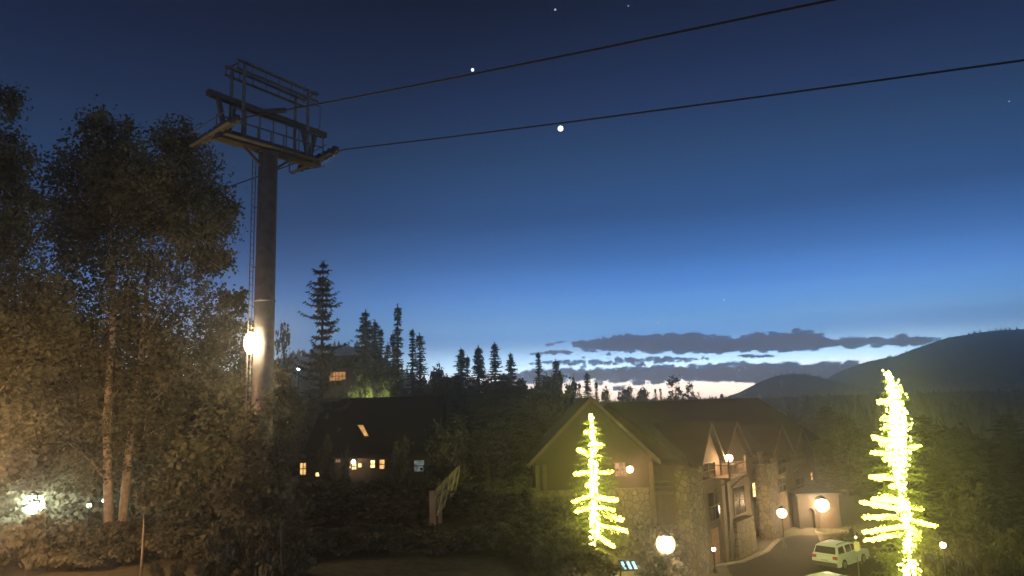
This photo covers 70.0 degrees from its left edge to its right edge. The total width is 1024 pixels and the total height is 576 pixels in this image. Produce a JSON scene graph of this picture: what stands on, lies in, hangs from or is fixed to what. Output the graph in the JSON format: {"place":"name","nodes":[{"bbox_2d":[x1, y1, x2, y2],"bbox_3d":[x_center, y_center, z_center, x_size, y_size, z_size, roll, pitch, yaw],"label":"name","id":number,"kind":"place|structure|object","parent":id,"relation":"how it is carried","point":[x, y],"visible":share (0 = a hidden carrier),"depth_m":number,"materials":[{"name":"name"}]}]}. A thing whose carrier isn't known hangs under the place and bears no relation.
{"place":"outdoors","nodes":[
{"label":"outdoors","id":0,"kind":"place"},
{"bbox_2d":[220,346,425,394],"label":"hill","id":1,"kind":"structure","parent":0,"point":[306,385],"depth_m":272.20,"materials":[{"name":"green plant"}]},
{"bbox_2d":[0,390,1023,575],"bbox_3d":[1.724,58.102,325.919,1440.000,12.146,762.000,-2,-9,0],"label":"ground","id":2,"kind":"structure","parent":0,"point":[485,562],"depth_m":32.95,"materials":[{"name":"green plant"}]},
{"bbox_2d":[0,512,62,574],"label":"shrub","id":3,"kind":"object","parent":2,"relation":"on","point":[24,544],"visible":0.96,"depth_m":30.63,"materials":[{"name":"green plant"}]},
{"bbox_2d":[0,80,99,477],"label":"aspen tree","id":4,"kind":"object","parent":2,"relation":"on","point":[22,350],"visible":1,"depth_m":33.38,"materials":[{"name":"green plant"}]},
{"bbox_2d":[0,371,122,525],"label":"understorey tree","id":5,"kind":"object","parent":2,"relation":"on","point":[15,490],"visible":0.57,"depth_m":39.51,"materials":[{"name":"green plant"}]},
{"bbox_2d":[42,520,117,569],"bbox_3d":[-19.000,11.386,31.922,2.930,2.384,3.388,7,-12,-44],"label":"shrub","id":6,"kind":"object","parent":2,"relation":"on","point":[66,532],"visible":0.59,"depth_m":31.32,"materials":[{"name":"green plant"}]},
{"bbox_2d":[47,543,114,568],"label":"shrub","id":7,"kind":"object","parent":2,"relation":"on","point":[81,557],"visible":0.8,"depth_m":30.86,"materials":[{"name":"green plant"}]},
{"bbox_2d":[57,528,119,568],"bbox_3d":[-18.664,11.526,31.953,2.799,1.962,2.448,-1,-9,-3],"label":"shrub","id":8,"kind":"object","parent":2,"relation":"on","point":[69,548],"visible":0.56,"depth_m":31.38,"materials":[{"name":"green plant"}]},
{"bbox_2d":[20,378,174,524],"bbox_3d":[-26.640,8.951,45.853,10.970,11.445,11.731,4,-11,-34],"label":"understorey tree","id":9,"kind":"object","parent":2,"relation":"on","point":[97,518],"visible":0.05,"depth_m":44.56,"materials":[{"name":"green plant"}]},
{"bbox_2d":[11,92,194,522],"bbox_3d":[-21.267,1.511,38.389,9.714,23.518,8.206,-2,-9,0],"label":"aspen tree","id":10,"kind":"object","parent":2,"relation":"on","point":[109,185],"visible":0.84,"depth_m":37.72,"materials":[{"name":"green plant"}]},
{"bbox_2d":[88,535,140,566],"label":"shrub","id":11,"kind":"object","parent":2,"relation":"on","point":[126,552],"visible":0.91,"depth_m":31.57,"materials":[{"name":"green plant"}]},
{"bbox_2d":[104,524,154,554],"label":"shrub","id":12,"kind":"object","parent":2,"relation":"on","point":[124,531],"visible":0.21,"depth_m":33.53,"materials":[{"name":"green plant"}]},
{"bbox_2d":[76,296,202,515],"bbox_3d":[-24.747,7.754,47.816,8.937,14.310,11.627,5,-11,-38],"label":"understorey tree","id":13,"kind":"object","parent":2,"relation":"on","point":[124,362],"visible":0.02,"depth_m":46.85,"materials":[{"name":"green plant"}]},
{"bbox_2d":[131,479,157,574],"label":"young tree","id":14,"kind":"object","parent":2,"relation":"on","point":[143,499],"visible":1,"depth_m":30.71,"materials":[{"name":"green plant"}]},
{"bbox_2d":[65,343,229,524],"bbox_3d":[-21.027,8.344,43.823,10.781,11.675,11.491,-2,-9,0],"label":"understorey tree","id":15,"kind":"object","parent":2,"relation":"on","point":[137,469],"visible":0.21,"depth_m":42.34,"materials":[{"name":"green plant"}]},
{"bbox_2d":[124,520,201,560],"bbox_3d":[-15.199,11.450,32.460,3.449,2.119,2.754,-5,-10,20],"label":"shrub","id":16,"kind":"object","parent":2,"relation":"on","point":[161,545],"visible":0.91,"depth_m":32.17,"materials":[{"name":"green plant"}]},
{"bbox_2d":[92,106,253,521],"bbox_3d":[-17.837,1.526,38.988,7.993,23.464,6.916,-10,-13,44],"label":"aspen tree","id":17,"kind":"object","parent":2,"relation":"on","point":[196,201],"visible":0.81,"depth_m":38.59,"materials":[{"name":"green plant"}]},
{"bbox_2d":[130,407,242,530],"bbox_3d":[-17.781,10.192,41.031,7.098,6.957,6.999,-2,-9,0],"label":"understorey tree","id":18,"kind":"object","parent":2,"relation":"on","point":[180,516],"visible":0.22,"depth_m":39.46,"materials":[{"name":"green plant"}]},
{"bbox_2d":[175,529,210,562],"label":"shrub","id":19,"kind":"object","parent":2,"relation":"on","point":[193,551],"visible":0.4,"depth_m":31.23,"materials":[{"name":"green plant"}]},
{"bbox_2d":[129,349,280,517],"bbox_3d":[-14.256,7.750,34.861,6.237,9.653,5.755,-6,-10,27],"label":"aspen tree","id":20,"kind":"object","parent":2,"relation":"on","point":[207,471],"visible":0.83,"depth_m":34.13,"materials":[{"name":"green plant"}]},
{"bbox_2d":[185,284,253,471],"bbox_3d":[-17.144,6.930,43.710,4.564,14.200,5.701,2,-10,-23],"label":"aspen tree","id":21,"kind":"object","parent":2,"relation":"on","point":[240,298],"visible":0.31,"depth_m":43.39,"materials":[{"name":"green plant"}]},
{"bbox_2d":[194,520,247,575],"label":"shrub","id":22,"kind":"object","parent":2,"relation":"on","point":[226,549],"visible":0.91,"depth_m":28.22,"materials":[{"name":"green plant"}]},
{"bbox_2d":[196,360,314,575],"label":"leafy tree","id":23,"kind":"object","parent":2,"relation":"on","point":[249,503],"visible":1,"depth_m":27.82,"materials":[{"name":"green plant"}]},
{"bbox_2d":[236,522,274,574],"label":"shrub","id":24,"kind":"object","parent":2,"relation":"on","point":[250,544],"visible":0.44,"depth_m":28.37,"materials":[{"name":"green plant"}]},
{"bbox_2d":[186,58,338,529],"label":"lift tower","id":25,"kind":"structure","parent":2,"relation":"on","point":[270,153],"depth_m":32.19,"materials":[{"name":"metal"}]},
{"bbox_2d":[60,0,836,272],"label":"lift cable","id":26,"kind":"object","parent":25,"relation":"attached to","point":[711,25],"visible":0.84,"depth_m":20.74,"materials":[{"name":"metal"}]},
{"bbox_2d":[25,59,1023,259],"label":"lift cable","id":27,"kind":"object","parent":25,"relation":"attached to","point":[943,71],"visible":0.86,"depth_m":22.84,"materials":[{"name":"metal"}]},
{"bbox_2d":[237,534,297,575],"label":"shrub","id":28,"kind":"object","parent":2,"relation":"on","point":[268,556],"visible":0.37,"depth_m":28.01,"materials":[{"name":"green plant"}]},
{"bbox_2d":[231,371,318,449],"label":"understorey tree","id":29,"kind":"object","parent":2,"relation":"on","point":[293,418],"visible":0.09,"depth_m":45.76,"materials":[{"name":"green plant"}]},
{"bbox_2d":[254,526,303,575],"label":"shrub","id":30,"kind":"object","parent":2,"relation":"on","point":[271,537],"visible":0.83,"depth_m":28.02,"materials":[{"name":"green plant"}]},
{"bbox_2d":[273,320,300,424],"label":"tree","id":31,"kind":"object","parent":2,"relation":"on","point":[284,334],"visible":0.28,"depth_m":71.53,"materials":[{"name":"green plant"}]},
{"bbox_2d":[257,529,318,573],"bbox_3d":[-8.789,10.648,28.842,2.010,2.230,2.273,-8,-11,33],"label":"shrub","id":32,"kind":"object","parent":2,"relation":"on","point":[305,563],"visible":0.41,"depth_m":28.83,"materials":[{"name":"green plant"}]},
{"bbox_2d":[289,260,352,448],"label":"spruce tree","id":33,"kind":"object","parent":2,"relation":"on","point":[319,292],"visible":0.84,"depth_m":61.87,"materials":[{"name":"green plant"}]},
{"bbox_2d":[303,526,346,558],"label":"shrub","id":34,"kind":"object","parent":2,"relation":"on","point":[326,539],"visible":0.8,"depth_m":32.33,"materials":[{"name":"green plant"}]},
{"bbox_2d":[316,431,337,486],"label":"tree","id":35,"kind":"object","parent":2,"relation":"on","point":[326,458],"visible":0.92,"depth_m":51.49,"materials":[{"name":"green plant"}]},
{"bbox_2d":[314,355,360,398],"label":"chalet","id":36,"kind":"object","parent":2,"relation":"on","point":[346,373],"visible":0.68,"depth_m":91.52,"materials":[{"name":"brown wood"}]},
{"bbox_2d":[334,523,394,555],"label":"shrub","id":37,"kind":"object","parent":2,"relation":"on","point":[367,537],"visible":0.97,"depth_m":32.16,"materials":[{"name":"green plant"}]},
{"bbox_2d":[351,371,377,397],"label":"leafy tree","id":38,"kind":"object","parent":2,"relation":"on","point":[368,390],"visible":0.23,"depth_m":78.88,"materials":[{"name":"green plant"}]},
{"bbox_2d":[350,309,384,390],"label":"conifer tree","id":39,"kind":"object","parent":2,"relation":"on","point":[365,351],"visible":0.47,"depth_m":94.59,"materials":[{"name":"green plant"}]},
{"bbox_2d":[292,395,448,491],"bbox_3d":[-11.195,13.114,61.762,11.065,7.685,13.600,-2,-9,0],"label":"chalet","id":40,"kind":"object","parent":2,"relation":"on","point":[373,429],"visible":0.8,"depth_m":57.38,"materials":[{"name":"brown wood"}]},
{"bbox_2d":[336,491,409,523],"bbox_3d":[-7.702,12.795,42.278,4.314,2.084,4.532,-3,-9,8],"label":"shrub","id":41,"kind":"object","parent":2,"relation":"on","point":[365,499],"visible":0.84,"depth_m":41.45,"materials":[{"name":"green plant"}]},
{"bbox_2d":[354,476,391,492],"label":"leafy tree","id":42,"kind":"object","parent":2,"relation":"on","point":[378,484],"visible":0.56,"depth_m":48.38,"materials":[{"name":"green plant"}]},
{"bbox_2d":[366,319,385,396],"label":"conifer tree","id":43,"kind":"object","parent":2,"relation":"on","point":[376,361],"visible":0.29,"depth_m":96.74,"materials":[{"name":"green plant"}]},
{"bbox_2d":[388,304,408,396],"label":"conifer tree","id":44,"kind":"object","parent":2,"relation":"on","point":[398,381],"visible":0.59,"depth_m":89.67,"materials":[{"name":"green plant"}]},
{"bbox_2d":[385,432,413,488],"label":"leafy tree","id":45,"kind":"object","parent":2,"relation":"on","point":[398,473],"visible":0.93,"depth_m":48.70,"materials":[{"name":"green plant"}]},
{"bbox_2d":[374,522,430,552],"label":"shrub","id":46,"kind":"object","parent":2,"relation":"on","point":[401,542],"visible":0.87,"depth_m":32.72,"materials":[{"name":"green plant"}]},
{"bbox_2d":[405,329,420,395],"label":"conifer tree","id":47,"kind":"object","parent":2,"relation":"on","point":[412,363],"visible":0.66,"depth_m":94.55,"materials":[{"name":"green plant"}]},
{"bbox_2d":[410,332,428,395],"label":"conifer tree","id":48,"kind":"object","parent":2,"relation":"on","point":[418,341],"visible":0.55,"depth_m":95.43,"materials":[{"name":"green plant"}]},
{"bbox_2d":[396,487,449,519],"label":"shrub","id":49,"kind":"object","parent":2,"relation":"on","point":[417,508],"visible":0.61,"depth_m":41.54,"materials":[{"name":"green plant"}]},
{"bbox_2d":[422,361,447,396],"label":"leafy tree","id":50,"kind":"object","parent":2,"relation":"on","point":[436,375],"visible":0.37,"depth_m":106.88,"materials":[{"name":"green plant"}]},
{"bbox_2d":[429,465,459,531],"bbox_3d":[-3.905,12.554,44.077,0.418,2.631,13.266,-2,-9,1],"label":"timber rail","id":51,"kind":"object","parent":2,"relation":"on","point":[445,487],"visible":0.82,"depth_m":40.63,"materials":[{"name":"brown wood"}]},
{"bbox_2d":[419,419,471,481],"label":"leafy tree","id":52,"kind":"object","parent":2,"relation":"on","point":[444,453],"visible":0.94,"depth_m":51.52,"materials":[{"name":"green plant"}]},
{"bbox_2d":[412,531,480,556],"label":"shrub","id":53,"kind":"object","parent":2,"relation":"on","point":[432,536],"visible":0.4,"depth_m":32.06,"materials":[{"name":"green plant"}]},
{"bbox_2d":[443,373,478,435],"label":"conifer tree","id":54,"kind":"object","parent":2,"relation":"on","point":[456,398],"visible":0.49,"depth_m":96.32,"materials":[{"name":"green plant"}]},
{"bbox_2d":[428,526,493,555],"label":"shrub","id":55,"kind":"object","parent":2,"relation":"on","point":[464,534],"visible":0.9,"depth_m":31.79,"materials":[{"name":"green plant"}]},
{"bbox_2d":[442,414,486,481],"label":"leafy tree","id":56,"kind":"object","parent":2,"relation":"on","point":[469,439],"visible":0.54,"depth_m":60.28,"materials":[{"name":"green plant"}]},
{"bbox_2d":[452,348,477,425],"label":"conifer tree","id":57,"kind":"object","parent":2,"relation":"on","point":[462,361],"visible":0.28,"depth_m":109.10,"materials":[{"name":"green plant"}]},
{"bbox_2d":[468,346,494,420],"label":"conifer tree","id":58,"kind":"object","parent":2,"relation":"on","point":[479,371],"visible":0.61,"depth_m":110.91,"materials":[{"name":"green plant"}]},
{"bbox_2d":[451,482,521,515],"bbox_3d":[-1.771,12.797,43.653,4.894,2.294,3.939,-9,-12,40],"label":"shrub","id":59,"kind":"object","parent":2,"relation":"on","point":[489,493],"visible":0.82,"depth_m":43.04,"materials":[{"name":"green plant"}]},
{"bbox_2d":[482,342,502,420],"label":"conifer tree","id":60,"kind":"object","parent":2,"relation":"on","point":[494,363],"visible":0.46,"depth_m":112.17,"materials":[{"name":"green plant"}]},
{"bbox_2d":[486,373,522,432],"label":"conifer tree","id":61,"kind":"object","parent":2,"relation":"on","point":[504,394],"visible":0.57,"depth_m":96.15,"materials":[{"name":"green plant"}]},
{"bbox_2d":[488,413,535,475],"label":"leafy tree","id":62,"kind":"object","parent":2,"relation":"on","point":[508,421],"visible":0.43,"depth_m":63.75,"materials":[{"name":"green plant"}]},
{"bbox_2d":[482,410,543,486],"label":"leafy tree","id":63,"kind":"object","parent":2,"relation":"on","point":[522,422],"visible":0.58,"depth_m":64.96,"materials":[{"name":"green plant"}]},
{"bbox_2d":[494,529,545,559],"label":"shrub","id":64,"kind":"object","parent":2,"relation":"on","point":[520,551],"visible":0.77,"depth_m":33.62,"materials":[{"name":"green plant"}]},
{"bbox_2d":[495,488,561,519],"bbox_3d":[0.613,13.120,42.927,4.628,2.614,4.444,-3,-9,8],"label":"shrub","id":65,"kind":"object","parent":2,"relation":"on","point":[529,498],"visible":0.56,"depth_m":42.11,"materials":[{"name":"green plant"}]},
{"bbox_2d":[521,534,567,575],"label":"shrub","id":66,"kind":"object","parent":2,"relation":"on","point":[541,558],"visible":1,"depth_m":31.41,"materials":[{"name":"green plant"}]},
{"bbox_2d":[524,372,564,429],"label":"tree","id":67,"kind":"object","parent":2,"relation":"on","point":[545,392],"visible":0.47,"depth_m":95.91,"materials":[{"name":"green plant"}]},
{"bbox_2d":[511,502,580,538],"bbox_3d":[1.749,13.403,41.075,4.624,2.550,3.540,5,-11,-37],"label":"shrub","id":68,"kind":"object","parent":2,"relation":"on","point":[548,514],"visible":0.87,"depth_m":40.57,"materials":[{"name":"green plant"}]},
{"bbox_2d":[541,386,581,424],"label":"leafy tree","id":69,"kind":"object","parent":2,"relation":"on","point":[566,402],"visible":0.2,"depth_m":95.10,"materials":[{"name":"green plant"}]},
{"bbox_2d":[549,537,602,575],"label":"shrub","id":70,"kind":"object","parent":2,"relation":"on","point":[574,557],"visible":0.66,"depth_m":33.78,"materials":[{"name":"green plant"}]},
{"bbox_2d":[564,414,628,548],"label":"lit spruce","id":71,"kind":"object","parent":2,"relation":"on","point":[595,507],"visible":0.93,"depth_m":46.32,"materials":[{"name":"yellow plant"}]},
{"bbox_2d":[526,397,680,528],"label":"gabled house","id":72,"kind":"structure","parent":2,"relation":"on","point":[552,457],"depth_m":56.08,"materials":[{"name":"brown wood"}]},
{"bbox_2d":[592,557,625,575],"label":"shrub","id":73,"kind":"object","parent":2,"relation":"on","point":[609,569],"visible":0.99,"depth_m":39.89,"materials":[{"name":"green plant"}]},
{"bbox_2d":[225,326,1023,453],"bbox_3d":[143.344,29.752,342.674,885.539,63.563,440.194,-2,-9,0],"label":"forest","id":74,"kind":"object","parent":2,"relation":"on","point":[857,411],"visible":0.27,"depth_m":188.91,"materials":[{"name":"green plant"}]},
{"bbox_2d":[604,536,644,556],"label":"shrub","id":75,"kind":"object","parent":2,"relation":"on","point":[623,550],"visible":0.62,"depth_m":47.76,"materials":[{"name":"green plant"}]},
{"bbox_2d":[634,550,682,575],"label":"shrub","id":76,"kind":"object","parent":2,"relation":"on","point":[662,564],"visible":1,"depth_m":40.26,"materials":[{"name":"green plant"}]},
{"bbox_2d":[639,530,679,563],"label":"shrub","id":77,"kind":"object","parent":2,"relation":"on","point":[653,540],"visible":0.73,"depth_m":48.98,"materials":[{"name":"green plant"}]},
{"bbox_2d":[663,375,691,400],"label":"leafy tree","id":78,"kind":"object","parent":2,"relation":"on","point":[679,391],"visible":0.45,"depth_m":167.86,"materials":[{"name":"green plant"}]},
{"bbox_2d":[603,398,819,575],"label":"row lodge","id":79,"kind":"structure","parent":2,"relation":"on","point":[726,507],"depth_m":59.64,"materials":[{"name":"stone"}]},
{"bbox_2d":[707,490,719,522],"bbox_3d":[15.642,16.806,56.423,0.060,2.242,2.463,-8,-11,37],"label":"window","id":80,"kind":"structure","parent":79,"relation":"in","point":[713,498],"depth_m":56.25,"materials":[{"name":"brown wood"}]},
{"bbox_2d":[733,484,746,516],"bbox_3d":[18.868,17.581,60.586,0.060,2.350,2.570,-8,-11,37],"label":"window","id":81,"kind":"structure","parent":79,"relation":"in","point":[739,497],"depth_m":60.56,"materials":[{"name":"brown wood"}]},
{"bbox_2d":[789,484,843,528],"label":"garage","id":82,"kind":"structure","parent":2,"relation":"on","point":[809,510],"depth_m":69.70,"materials":[{"name":"paint"}]},
{"bbox_2d":[819,507,837,527],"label":"door","id":83,"kind":"structure","parent":82,"relation":"in","point":[828,515],"depth_m":69.44,"materials":[{"name":"brown wood"}]},
{"bbox_2d":[814,438,841,490],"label":"conifer tree","id":84,"kind":"object","parent":2,"relation":"on","point":[827,444],"visible":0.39,"depth_m":96.03,"materials":[{"name":"green plant"}]},
{"bbox_2d":[811,405,845,468],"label":"conifer tree","id":85,"kind":"object","parent":2,"relation":"on","point":[827,429],"visible":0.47,"depth_m":114.03,"materials":[{"name":"green plant"}]},
{"bbox_2d":[818,443,857,492],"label":"leafy tree","id":86,"kind":"object","parent":2,"relation":"on","point":[829,461],"visible":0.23,"depth_m":94.07,"materials":[{"name":"green plant"}]},
{"bbox_2d":[823,438,870,494],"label":"conifer tree","id":87,"kind":"object","parent":2,"relation":"on","point":[843,478],"visible":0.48,"depth_m":91.57,"materials":[{"name":"green plant"}]},
{"bbox_2d":[831,411,871,447],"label":"leafy tree","id":88,"kind":"object","parent":2,"relation":"on","point":[848,421],"visible":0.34,"depth_m":112.16,"materials":[{"name":"green plant"}]},
{"bbox_2d":[839,425,872,489],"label":"leafy tree","id":89,"kind":"object","parent":2,"relation":"on","point":[853,440],"visible":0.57,"depth_m":90.04,"materials":[{"name":"green plant"}]},
{"bbox_2d":[838,428,909,500],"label":"conifer tree","id":90,"kind":"object","parent":2,"relation":"on","point":[873,460],"visible":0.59,"depth_m":85.98,"materials":[{"name":"green plant"}]},
{"bbox_2d":[857,370,949,575],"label":"lit spruce","id":91,"kind":"object","parent":2,"relation":"on","point":[895,456],"visible":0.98,"depth_m":43.40,"materials":[{"name":"yellow plant"}]},
{"bbox_2d":[867,414,944,505],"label":"leafy tree","id":92,"kind":"object","parent":2,"relation":"on","point":[923,427],"visible":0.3,"depth_m":79.33,"materials":[{"name":"green plant"}]},
{"bbox_2d":[911,530,953,575],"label":"shrub","id":93,"kind":"object","parent":2,"relation":"on","point":[929,564],"visible":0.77,"depth_m":42.58,"materials":[{"name":"green plant"}]},
{"bbox_2d":[886,460,992,548],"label":"conifer tree","id":94,"kind":"object","parent":2,"relation":"on","point":[938,478],"visible":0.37,"depth_m":58.76,"materials":[{"name":"green plant"}]},
{"bbox_2d":[911,420,975,488],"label":"leafy tree","id":95,"kind":"object","parent":2,"relation":"on","point":[937,437],"visible":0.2,"depth_m":77.90,"materials":[{"name":"green plant"}]},
{"bbox_2d":[921,480,986,543],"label":"conifer tree","id":96,"kind":"object","parent":2,"relation":"on","point":[947,486],"visible":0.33,"depth_m":56.84,"materials":[{"name":"green plant"}]},
{"bbox_2d":[915,427,998,508],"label":"conifer tree","id":97,"kind":"object","parent":2,"relation":"on","point":[956,446],"visible":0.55,"depth_m":72.33,"materials":[{"name":"green plant"}]},
{"bbox_2d":[935,467,1009,547],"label":"leafy tree","id":98,"kind":"object","parent":2,"relation":"on","point":[975,517],"visible":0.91,"depth_m":53.48,"materials":[{"name":"green plant"}]},
{"bbox_2d":[942,423,1011,481],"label":"leafy tree","id":99,"kind":"object","parent":2,"relation":"on","point":[975,440],"visible":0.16,"depth_m":75.40,"materials":[{"name":"green plant"}]},
{"bbox_2d":[952,539,1002,575],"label":"shrub","id":100,"kind":"object","parent":2,"relation":"on","point":[967,559],"visible":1,"depth_m":42.70,"materials":[{"name":"green plant"}]},
{"bbox_2d":[972,461,1023,542],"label":"conifer tree","id":101,"kind":"object","parent":2,"relation":"on","point":[992,474],"visible":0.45,"depth_m":56.74,"materials":[{"name":"green plant"}]},
{"bbox_2d":[990,528,1023,575],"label":"shrub","id":102,"kind":"object","parent":2,"relation":"on","point":[1015,537],"visible":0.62,"depth_m":45.82,"materials":[{"name":"green plant"}]},
{"bbox_2d":[0,0,1023,401],"label":"sky","id":103,"kind":"structure","parent":0,"point":[859,203],"materials":[{"name":"blue"}]},
{"bbox_2d":[726,373,884,397],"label":"hill","id":104,"kind":"structure","parent":0,"point":[788,388],"depth_m":392.44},
{"bbox_2d":[726,535,904,575],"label":"road","id":105,"kind":"structure","parent":0,"point":[794,558],"depth_m":55.19,"materials":[{"name":"grey asphalt"}]},
{"bbox_2d":[812,538,869,569],"bbox_3d":[24.312,19.538,54.064,5.060,1.852,2.260,6,-12,-39],"label":"parked car","id":106,"kind":"object","parent":105,"relation":"on","point":[841,555],"visible":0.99,"depth_m":52.83,"materials":[{"name":"white paint"}]},
{"bbox_2d":[827,329,1023,392],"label":"mountain","id":107,"kind":"structure","parent":0,"point":[996,345],"depth_m":497.33,"materials":[{"name":"green plant"}]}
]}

